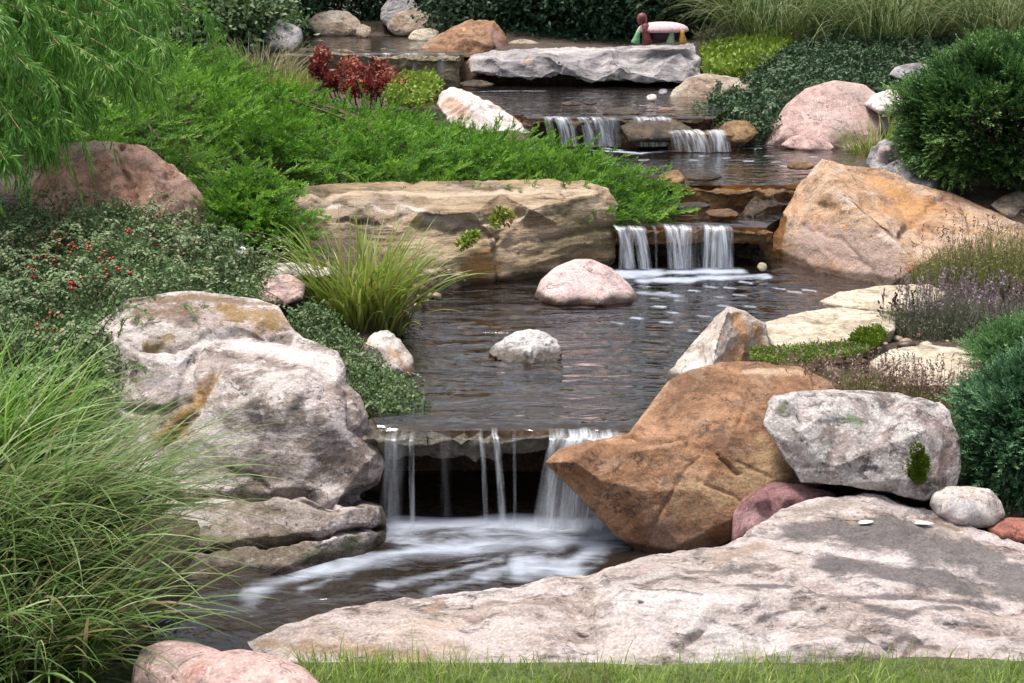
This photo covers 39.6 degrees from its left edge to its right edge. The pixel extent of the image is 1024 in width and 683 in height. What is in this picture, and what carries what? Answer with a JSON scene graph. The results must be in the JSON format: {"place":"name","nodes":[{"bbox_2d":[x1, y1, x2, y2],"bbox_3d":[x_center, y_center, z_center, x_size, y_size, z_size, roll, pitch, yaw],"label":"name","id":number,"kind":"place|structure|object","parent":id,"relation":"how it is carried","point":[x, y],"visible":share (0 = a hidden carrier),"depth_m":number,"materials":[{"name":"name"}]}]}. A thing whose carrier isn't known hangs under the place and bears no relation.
{"place":"outdoors","nodes":[
{"label":"outdoors","id":0,"kind":"place"},
{"bbox_2d":[0,304,191,519],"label":"ornamental grass","id":1,"kind":"object","parent":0,"point":[10,409],"depth_m":4.17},
{"bbox_2d":[0,444,274,682],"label":"ornamental grass","id":2,"kind":"object","parent":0,"point":[82,640],"depth_m":3.22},
{"bbox_2d":[0,341,318,669],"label":"ornamental grass","id":3,"kind":"object","parent":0,"point":[79,476],"depth_m":3.58,"materials":[{"name":"plant"}]},
{"bbox_2d":[201,34,338,81],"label":"ornamental grass","id":4,"kind":"object","parent":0,"point":[284,65],"depth_m":10.82,"materials":[{"name":"plant"}]},
{"bbox_2d":[244,57,323,96],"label":"ornamental grass","id":5,"kind":"object","parent":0,"point":[306,79],"depth_m":10.43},
{"bbox_2d":[286,36,467,54],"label":"water","id":6,"kind":"structure","parent":0,"point":[394,45],"depth_m":12.25,"materials":[{"name":"brown liquid"}]},
{"bbox_2d":[356,24,371,37],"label":"rock","id":7,"kind":"object","parent":6,"relation":"on","point":[363,31],"visible":1,"depth_m":13.58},
{"bbox_2d":[408,28,438,40],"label":"rock","id":8,"kind":"object","parent":6,"relation":"in","point":[426,34],"visible":0.88,"depth_m":13.10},
{"bbox_2d":[119,470,652,662],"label":"water","id":9,"kind":"structure","parent":0,"point":[451,531],"depth_m":4.31,"materials":[{"name":"grey liquid"}]},
{"bbox_2d":[0,0,1023,682],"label":"ground","id":10,"kind":"structure","parent":0,"point":[984,194],"depth_m":5.05,"materials":[{"name":"plant"}]},
{"bbox_2d":[0,0,227,214],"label":"weeping conifer","id":11,"kind":"object","parent":10,"relation":"on","point":[37,28],"visible":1,"depth_m":5.99,"materials":[{"name":"green plant"}]},
{"bbox_2d":[25,140,204,254],"bbox_3d":[-1.785,-0.653,6.469,0.854,0.508,0.916,0,15,0],"label":"boulder","id":12,"kind":"object","parent":10,"relation":"on","point":[138,174],"visible":0.53,"depth_m":6.26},
{"bbox_2d":[0,26,281,195],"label":"creeping juniper","id":13,"kind":"object","parent":10,"relation":"on","point":[120,123],"visible":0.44,"depth_m":7.72,"materials":[{"name":"green plant"}]},
{"bbox_2d":[99,11,216,68],"bbox_3d":[-2.944,-2.328,11.003,1.162,0.492,1.169,-8,17,-27],"label":"shrub","id":14,"kind":"object","parent":10,"relation":"on","point":[175,36],"visible":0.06,"depth_m":11.01,"materials":[{"name":"green plant"}]},
{"bbox_2d":[0,181,328,462],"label":"cotoneaster","id":15,"kind":"object","parent":10,"relation":"on","point":[125,274],"visible":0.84,"depth_m":5.37,"materials":[{"name":"green plant"}]},
{"bbox_2d":[131,640,220,682],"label":"rock","id":16,"kind":"object","parent":10,"relation":"on","point":[177,652],"visible":0.67,"depth_m":3.12,"materials":[{"name":"pink stone"}]},
{"bbox_2d":[103,0,322,66],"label":"evergreen shrub","id":17,"kind":"object","parent":10,"relation":"on","point":[244,20],"visible":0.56,"depth_m":11.23,"materials":[{"name":"green plant"}]},
{"bbox_2d":[100,0,349,35],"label":"evergreen shrub","id":18,"kind":"object","parent":10,"relation":"on","point":[304,4],"visible":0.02,"depth_m":14.15,"materials":[{"name":"green plant"}]},
{"bbox_2d":[87,291,385,577],"bbox_3d":[-0.965,0.262,4.778,0.872,0.719,1.453,-8,17,-27],"label":"boulder","id":19,"kind":"object","parent":10,"relation":"on","point":[307,393],"visible":0.74,"depth_m":4.46,"materials":[{"name":"stone"}]},
{"bbox_2d":[180,649,318,682],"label":"rock","id":20,"kind":"object","parent":10,"relation":"on","point":[246,666],"visible":0.98,"depth_m":3.06,"materials":[{"name":"pink stone"}]},
{"bbox_2d":[173,139,334,267],"bbox_3d":[-1.157,-0.537,6.464,0.756,0.662,0.984,0,15,0],"label":"creeping juniper","id":21,"kind":"object","parent":10,"relation":"on","point":[253,201],"visible":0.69,"depth_m":6.36,"materials":[{"name":"green plant"}]},
{"bbox_2d":[255,274,305,304],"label":"rock","id":22,"kind":"object","parent":10,"relation":"on","point":[284,290],"visible":0.73,"depth_m":5.53,"materials":[{"name":"pink stone"}]},
{"bbox_2d":[263,19,302,51],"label":"rock","id":23,"kind":"object","parent":10,"relation":"on","point":[288,35],"visible":0.75,"depth_m":11.31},
{"bbox_2d":[259,262,330,279],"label":"rock","id":24,"kind":"object","parent":10,"relation":"on","point":[292,270],"visible":0.3,"depth_m":5.86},
{"bbox_2d":[307,10,360,35],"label":"rock","id":25,"kind":"object","parent":10,"relation":"on","point":[336,23],"visible":0.9,"depth_m":13.93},
{"bbox_2d":[286,296,431,419],"bbox_3d":[-0.581,0.152,5.103,0.480,0.452,1.009,-9,18,-31],"label":"cotoneaster","id":26,"kind":"object","parent":10,"relation":"on","point":[318,331],"visible":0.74,"depth_m":5.07,"materials":[{"name":"green plant"}]},
{"bbox_2d":[307,42,415,110],"bbox_3d":[-1.030,-1.841,9.960,0.915,0.498,0.451,3,15,11],"label":"shrub","id":27,"kind":"object","parent":10,"relation":"on","point":[332,80],"visible":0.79,"depth_m":9.96,"materials":[{"name":"red plant"}]},
{"bbox_2d":[294,0,433,21],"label":"evergreen shrub","id":28,"kind":"object","parent":10,"relation":"on","point":[367,10],"visible":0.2,"depth_m":14.64,"materials":[{"name":"green plant"}]},
{"bbox_2d":[271,48,463,97],"bbox_3d":[-1.153,-2.173,11.579,1.515,0.403,0.834,0,15,0],"label":"ledge stone","id":29,"kind":"object","parent":10,"relation":"on","point":[448,69],"visible":0.29,"depth_m":11.27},
{"bbox_2d":[248,200,499,335],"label":"ornamental grass","id":30,"kind":"object","parent":10,"relation":"on","point":[365,301],"depth_m":5.72,"materials":[{"name":"plant"}]},
{"bbox_2d":[380,0,417,26],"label":"rock","id":31,"kind":"object","parent":10,"relation":"on","point":[389,8],"visible":0.41,"depth_m":14.21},
{"bbox_2d":[387,9,431,36],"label":"rock","id":32,"kind":"object","parent":10,"relation":"on","point":[403,23],"visible":0.73,"depth_m":13.83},
{"bbox_2d":[384,66,444,112],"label":"ground plant","id":33,"kind":"object","parent":10,"relation":"on","point":[427,82],"visible":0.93,"depth_m":9.66,"materials":[{"name":"yellow plant"}]},
{"bbox_2d":[190,54,700,260],"bbox_3d":[-0.515,-1.192,8.411,3.001,0.894,3.219,0,15,0],"label":"creeping juniper","id":34,"kind":"object","parent":10,"relation":"on","point":[285,118],"visible":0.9,"depth_m":7.58,"materials":[{"name":"green plant"}]},
{"bbox_2d":[287,179,617,283],"bbox_3d":[-0.281,-0.552,7.131,1.625,0.488,1.221,0,15,0],"label":"boulder","id":35,"kind":"object","parent":10,"relation":"on","point":[548,230],"visible":0.64,"depth_m":6.83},
{"bbox_2d":[453,228,480,252],"bbox_3d":[-0.206,-0.468,6.602,0.146,0.116,0.086,-13,20,-39],"label":"sedum","id":36,"kind":"object","parent":35,"relation":"on","point":[467,239],"visible":1,"depth_m":6.59,"materials":[{"name":"green plant"}]},
{"bbox_2d":[485,204,516,230],"bbox_3d":[-0.050,-0.581,6.661,0.153,0.127,0.124,0,15,0],"label":"sedum","id":37,"kind":"object","parent":35,"relation":"on","point":[498,218],"visible":1,"depth_m":6.65,"materials":[{"name":"green plant"}]},
{"bbox_2d":[421,19,507,56],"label":"boulder","id":38,"kind":"object","parent":10,"relation":"on","point":[471,36],"visible":0.74,"depth_m":12.02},
{"bbox_2d":[437,87,529,133],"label":"rock","id":39,"kind":"object","parent":10,"relation":"on","point":[454,103],"visible":0.73,"depth_m":9.22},
{"bbox_2d":[406,0,579,35],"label":"evergreen shrub","id":40,"kind":"object","parent":10,"relation":"on","point":[448,14],"visible":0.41,"depth_m":13.06,"materials":[{"name":"green plant"}]},
{"bbox_2d":[362,415,629,461],"bbox_3d":[0.054,0.264,4.849,1.096,0.100,0.698,0,15,0],"label":"ledge stone","id":41,"kind":"object","parent":10,"relation":"on","point":[474,446],"visible":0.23,"depth_m":4.58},
{"bbox_2d":[497,433,611,529],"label":"waterfall","id":42,"kind":"structure","parent":41,"relation":"attached to","point":[566,521],"depth_m":4.51,"materials":[{"name":"liquid"}]},
{"bbox_2d":[509,39,537,43],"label":"rock","id":43,"kind":"object","parent":10,"relation":"on","point":[523,41],"visible":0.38,"depth_m":12.36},
{"bbox_2d":[467,0,698,43],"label":"evergreen shrub","id":44,"kind":"object","parent":10,"relation":"on","point":[583,19],"visible":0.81,"depth_m":12.87,"materials":[{"name":"green plant"}]},
{"bbox_2d":[466,43,702,82],"bbox_3d":[0.595,-2.303,11.712,1.928,0.285,1.264,0,15,0],"label":"boulder","id":45,"kind":"object","parent":10,"relation":"on","point":[661,63],"visible":1,"depth_m":11.31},
{"bbox_2d":[631,13,688,45],"bbox_3d":[1.189,-2.519,11.458,0.473,0.257,0.278,0,15,0],"label":"garden ornament","id":46,"kind":"object","parent":45,"relation":"on","point":[669,32],"visible":1,"depth_m":11.36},
{"bbox_2d":[531,117,713,148],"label":"ledge stone","id":47,"kind":"object","parent":10,"relation":"on","point":[613,134],"visible":0.25,"depth_m":9.07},
{"bbox_2d":[523,114,544,128],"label":"rock","id":48,"kind":"object","parent":47,"relation":"on","point":[527,123],"visible":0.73,"depth_m":9.13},
{"bbox_2d":[557,117,665,146],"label":"waterfall","id":49,"kind":"structure","parent":47,"relation":"on","point":[562,120],"depth_m":8.98,"materials":[{"name":"liquid"}]},
{"bbox_2d":[620,116,693,142],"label":"rock","id":50,"kind":"object","parent":47,"relation":"on","point":[647,130],"visible":0.98,"depth_m":8.90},
{"bbox_2d":[248,493,1023,664],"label":"boulder","id":51,"kind":"object","parent":10,"relation":"on","point":[831,572],"visible":0.86,"depth_m":3.58,"materials":[{"name":"stone"}]},
{"bbox_2d":[281,620,1023,682],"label":"grass","id":52,"kind":"structure","parent":10,"relation":"on","point":[369,666],"depth_m":3.28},
{"bbox_2d":[586,0,798,39],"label":"evergreen shrub","id":53,"kind":"object","parent":10,"relation":"on","point":[692,25],"visible":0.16,"depth_m":13.17,"materials":[{"name":"green plant"}]},
{"bbox_2d":[546,361,839,553],"bbox_3d":[0.598,0.360,4.643,0.989,0.506,0.813,0,15,0],"label":"boulder","id":54,"kind":"object","parent":10,"relation":"on","point":[692,459],"visible":0.73,"depth_m":4.35,"materials":[{"name":"stone"}]},
{"bbox_2d":[614,225,772,245],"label":"ledge stone","id":55,"kind":"object","parent":10,"relation":"on","point":[750,235],"visible":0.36,"depth_m":7.03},
{"bbox_2d":[615,226,730,268],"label":"waterfall","id":56,"kind":"structure","parent":55,"relation":"attached to","point":[721,244],"depth_m":6.94,"materials":[{"name":"liquid"}]},
{"bbox_2d":[665,127,736,150],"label":"ledge stone","id":57,"kind":"object","parent":10,"relation":"on","point":[684,143],"visible":0.37,"depth_m":8.94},
{"bbox_2d":[685,130,727,151],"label":"waterfall","id":58,"kind":"structure","parent":57,"relation":"attached to","point":[720,139],"depth_m":8.85,"materials":[{"name":"liquid"}]},
{"bbox_2d":[670,73,748,96],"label":"rock","id":59,"kind":"object","parent":10,"relation":"on","point":[702,85],"visible":0.5,"depth_m":10.50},
{"bbox_2d":[667,306,768,380],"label":"boulder","id":60,"kind":"object","parent":10,"relation":"on","point":[730,334],"visible":0.69,"depth_m":5.12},
{"bbox_2d":[689,17,766,47],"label":"ground plant","id":61,"kind":"object","parent":10,"relation":"on","point":[714,34],"visible":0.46,"depth_m":12.31,"materials":[{"name":"plant"}]},
{"bbox_2d":[670,185,797,208],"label":"ledge stone","id":62,"kind":"object","parent":10,"relation":"on","point":[731,197],"visible":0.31,"depth_m":7.51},
{"bbox_2d":[698,27,793,80],"bbox_3d":[1.886,-2.365,11.648,0.794,0.391,1.739,4,15,14],"label":"ground plant","id":63,"kind":"object","parent":10,"relation":"on","point":[731,56],"visible":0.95,"depth_m":11.44,"materials":[{"name":"yellow plant"}]},
{"bbox_2d":[735,188,795,259],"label":"rock","id":64,"kind":"object","parent":10,"relation":"on","point":[757,206],"visible":0.36,"depth_m":7.29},
{"bbox_2d":[732,482,835,541],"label":"rock","id":65,"kind":"object","parent":10,"relation":"on","point":[759,505],"visible":0.51,"depth_m":4.17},
{"bbox_2d":[748,338,871,365],"bbox_3d":[1.092,0.040,5.123,0.571,0.072,0.264,-6,16,-21],"label":"creeping thyme","id":66,"kind":"object","parent":10,"relation":"on","point":[766,353],"visible":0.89,"depth_m":5.09,"materials":[{"name":"plant"}]},
{"bbox_2d":[764,80,888,147],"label":"boulder","id":67,"kind":"object","parent":10,"relation":"on","point":[815,109],"visible":0.69,"depth_m":9.20,"materials":[{"name":"pink stone"}]},
{"bbox_2d":[865,89,909,114],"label":"rock","id":68,"kind":"object","parent":67,"relation":"on","point":[874,100],"visible":0.48,"depth_m":9.19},
{"bbox_2d":[765,307,895,355],"bbox_3d":[1.210,-0.027,5.587,0.752,0.076,0.430,-10,18,-34],"label":"flagstone","id":69,"kind":"object","parent":10,"relation":"on","point":[837,324],"visible":0.56,"depth_m":5.59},
{"bbox_2d":[847,322,888,348],"bbox_3d":[1.353,-0.022,5.371,0.131,0.062,0.289,7,17,25],"label":"moss cushion","id":70,"kind":"object","parent":69,"relation":"on","point":[875,337],"visible":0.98,"depth_m":5.33,"materials":[{"name":"green plant"}]},
{"bbox_2d":[691,21,975,149],"bbox_3d":[2.585,-1.662,10.648,2.158,1.312,4.386,8,17,27],"label":"trailing shrub","id":71,"kind":"object","parent":10,"relation":"on","point":[765,98],"visible":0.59,"depth_m":10.49,"materials":[{"name":"green plant"}]},
{"bbox_2d":[889,63,930,80],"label":"rock","id":72,"kind":"object","parent":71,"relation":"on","point":[907,68],"visible":0.34,"depth_m":10.15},
{"bbox_2d":[775,338,946,405],"bbox_3d":[1.140,0.158,4.811,0.689,0.274,0.448,0,15,0],"label":"heather","id":73,"kind":"object","parent":10,"relation":"on","point":[845,383],"visible":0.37,"depth_m":4.79,"materials":[{"name":"brown plant"}]},
{"bbox_2d":[763,389,960,500],"bbox_3d":[1.051,0.292,4.363,0.616,0.311,0.539,0,15,0],"label":"boulder","id":74,"kind":"object","parent":10,"relation":"on","point":[862,439],"visible":0.94,"depth_m":4.17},
{"bbox_2d":[905,441,931,485],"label":"moss tuft","id":75,"kind":"object","parent":74,"relation":"on","point":[920,462],"visible":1,"depth_m":4.09,"materials":[{"name":"green plant"}]},
{"bbox_2d":[779,0,950,33],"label":"evergreen shrub","id":76,"kind":"object","parent":10,"relation":"on","point":[856,11],"visible":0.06,"depth_m":13.55,"materials":[{"name":"green plant"}]},
{"bbox_2d":[823,98,907,153],"bbox_3d":[2.293,-1.341,8.895,0.839,0.506,0.710,0,15,0],"label":"grass tuft","id":77,"kind":"object","parent":10,"relation":"on","point":[869,144],"visible":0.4,"depth_m":8.90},
{"bbox_2d":[737,0,1021,47],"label":"ornamental grass","id":78,"kind":"object","parent":10,"relation":"on","point":[885,27],"depth_m":11.80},
{"bbox_2d":[819,284,946,322],"bbox_3d":[1.625,-0.165,6.062,0.436,0.078,0.611,10,18,33],"label":"flagstone","id":79,"kind":"object","parent":10,"relation":"on","point":[866,299],"visible":0.33,"depth_m":5.99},
{"bbox_2d":[876,288,915,324],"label":"heather","id":80,"kind":"object","parent":10,"relation":"on","point":[894,302],"visible":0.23,"depth_m":5.70,"materials":[{"name":"grey plant"}]},
{"bbox_2d":[773,159,1023,285],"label":"boulder","id":81,"kind":"object","parent":10,"relation":"on","point":[855,222],"visible":0.77,"depth_m":7.06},
{"bbox_2d":[882,159,941,188],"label":"rock","id":82,"kind":"object","parent":81,"relation":"on","point":[903,173],"visible":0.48,"depth_m":7.62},
{"bbox_2d":[865,138,910,168],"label":"rock","id":83,"kind":"object","parent":82,"relation":"on","point":[878,155],"visible":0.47,"depth_m":7.81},
{"bbox_2d":[869,344,978,401],"bbox_3d":[1.503,0.113,5.121,0.433,0.077,0.535,0,15,0],"label":"flagstone","id":84,"kind":"object","parent":10,"relation":"on","point":[927,352],"visible":0.38,"depth_m":5.15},
{"bbox_2d":[844,0,1023,40],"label":"ornamental grass","id":85,"kind":"object","parent":10,"relation":"on","point":[1011,22],"depth_m":11.67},
{"bbox_2d":[872,353,998,425],"bbox_3d":[1.439,0.171,4.808,0.532,0.238,0.342,0,15,0],"label":"heather","id":86,"kind":"object","parent":10,"relation":"on","point":[937,390],"visible":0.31,"depth_m":4.79,"materials":[{"name":"brown plant"}]},
{"bbox_2d":[876,263,1000,341],"bbox_3d":[1.698,-0.153,5.652,0.497,0.283,0.407,0,15,0],"label":"lavender","id":87,"kind":"object","parent":10,"relation":"on","point":[947,320],"visible":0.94,"depth_m":5.60,"materials":[{"name":"purple plant"}]},
{"bbox_2d":[876,23,1023,196],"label":"globe spruce","id":88,"kind":"object","parent":10,"relation":"on","point":[978,77],"visible":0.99,"depth_m":7.45,"materials":[{"name":"green plant"}]},
{"bbox_2d":[892,0,1023,35],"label":"evergreen shrub","id":89,"kind":"object","parent":10,"relation":"on","point":[965,12],"visible":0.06,"depth_m":13.48,"materials":[{"name":"green plant"}]},
{"bbox_2d":[898,209,1023,302],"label":"thyme","id":90,"kind":"object","parent":10,"relation":"on","point":[1011,262],"visible":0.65,"depth_m":6.25,"materials":[{"name":"green plant"}]},
{"bbox_2d":[930,486,1004,527],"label":"rock","id":91,"kind":"object","parent":10,"relation":"on","point":[975,507],"visible":0.92,"depth_m":4.09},
{"bbox_2d":[934,337,1023,514],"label":"blue juniper","id":92,"kind":"object","parent":10,"relation":"on","point":[990,434],"visible":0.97,"depth_m":4.29,"materials":[{"name":"green plant"}]},
{"bbox_2d":[952,306,1023,372],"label":"blue juniper","id":93,"kind":"object","parent":10,"relation":"on","point":[990,341],"visible":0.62,"depth_m":5.00,"materials":[{"name":"green plant"}]},
{"bbox_2d":[952,270,1023,324],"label":"lavender","id":94,"kind":"object","parent":10,"relation":"on","point":[1007,310],"visible":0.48,"depth_m":5.75,"materials":[{"name":"purple plant"}]},
{"bbox_2d":[987,517,1023,541],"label":"rock","id":95,"kind":"object","parent":10,"relation":"on","point":[1011,528],"visible":0.84,"depth_m":4.08,"materials":[{"name":"stone"}]},
{"bbox_2d":[991,191,1023,217],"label":"rock","id":96,"kind":"object","parent":10,"relation":"on","point":[1010,205],"visible":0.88,"depth_m":7.38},
{"bbox_2d":[435,83,728,118],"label":"water","id":97,"kind":"structure","parent":0,"point":[544,100],"depth_m":10.15,"materials":[{"name":"grey liquid"}]},
{"bbox_2d":[460,80,492,87],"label":"rock","id":98,"kind":"object","parent":97,"relation":"in","point":[477,83],"visible":1,"depth_m":10.95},
{"bbox_2d":[562,101,580,105],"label":"rock","id":99,"kind":"object","parent":97,"relation":"on","point":[571,103],"visible":1,"depth_m":9.65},
{"bbox_2d":[602,107,639,114],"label":"rock","id":100,"kind":"object","parent":97,"relation":"on","point":[621,111],"visible":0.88,"depth_m":9.22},
{"bbox_2d":[361,255,877,430],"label":"water","id":101,"kind":"structure","parent":0,"point":[612,367],"depth_m":5.69,"materials":[{"name":"grey liquid"}]},
{"bbox_2d":[352,330,415,380],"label":"rock","id":102,"kind":"object","parent":101,"relation":"in","point":[392,349],"visible":0.65,"depth_m":5.20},
{"bbox_2d":[488,329,562,362],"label":"rock","id":103,"kind":"object","parent":101,"relation":"in","point":[530,346],"visible":0.9,"depth_m":5.41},
{"bbox_2d":[535,259,638,305],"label":"rock","id":104,"kind":"object","parent":101,"relation":"in","point":[591,282],"visible":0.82,"depth_m":6.30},
{"bbox_2d":[616,203,785,227],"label":"water","id":105,"kind":"structure","parent":0,"point":[701,218],"depth_m":7.14,"materials":[{"name":"brown liquid"}]},
{"bbox_2d":[667,201,712,209],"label":"rock","id":106,"kind":"object","parent":105,"relation":"on","point":[695,205],"visible":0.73,"depth_m":7.26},
{"bbox_2d":[706,208,738,218],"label":"rock","id":107,"kind":"object","parent":105,"relation":"on","point":[721,213],"visible":1,"depth_m":7.18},
{"bbox_2d":[400,115,1003,385],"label":"gravel","id":108,"kind":"structure","parent":0,"point":[901,341],"depth_m":5.56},
{"bbox_2d":[559,143,869,185],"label":"water","id":109,"kind":"structure","parent":0,"point":[763,165],"depth_m":8.46,"materials":[{"name":"grey liquid"}]},
{"bbox_2d":[659,170,684,182],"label":"rock","id":110,"kind":"object","parent":109,"relation":"on","point":[676,176],"visible":0.63,"depth_m":7.68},
{"bbox_2d":[684,172,721,181],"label":"rock","id":111,"kind":"object","parent":109,"relation":"on","point":[704,176],"visible":1,"depth_m":7.64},
{"bbox_2d":[718,120,756,143],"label":"rock","id":112,"kind":"object","parent":109,"relation":"on","point":[744,131],"visible":0.9,"depth_m":8.99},
{"bbox_2d":[787,161,813,169],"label":"rock","id":113,"kind":"object","parent":109,"relation":"on","point":[796,165],"visible":1,"depth_m":8.00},
{"bbox_2d":[781,133,834,150],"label":"rock","id":114,"kind":"object","parent":109,"relation":"in","point":[809,142],"visible":0.96,"depth_m":8.99,"materials":[{"name":"pink stone"}]},
{"bbox_2d":[620,0,923,46],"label":"ornamental grass","id":115,"kind":"object","parent":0,"point":[772,22],"depth_m":12.13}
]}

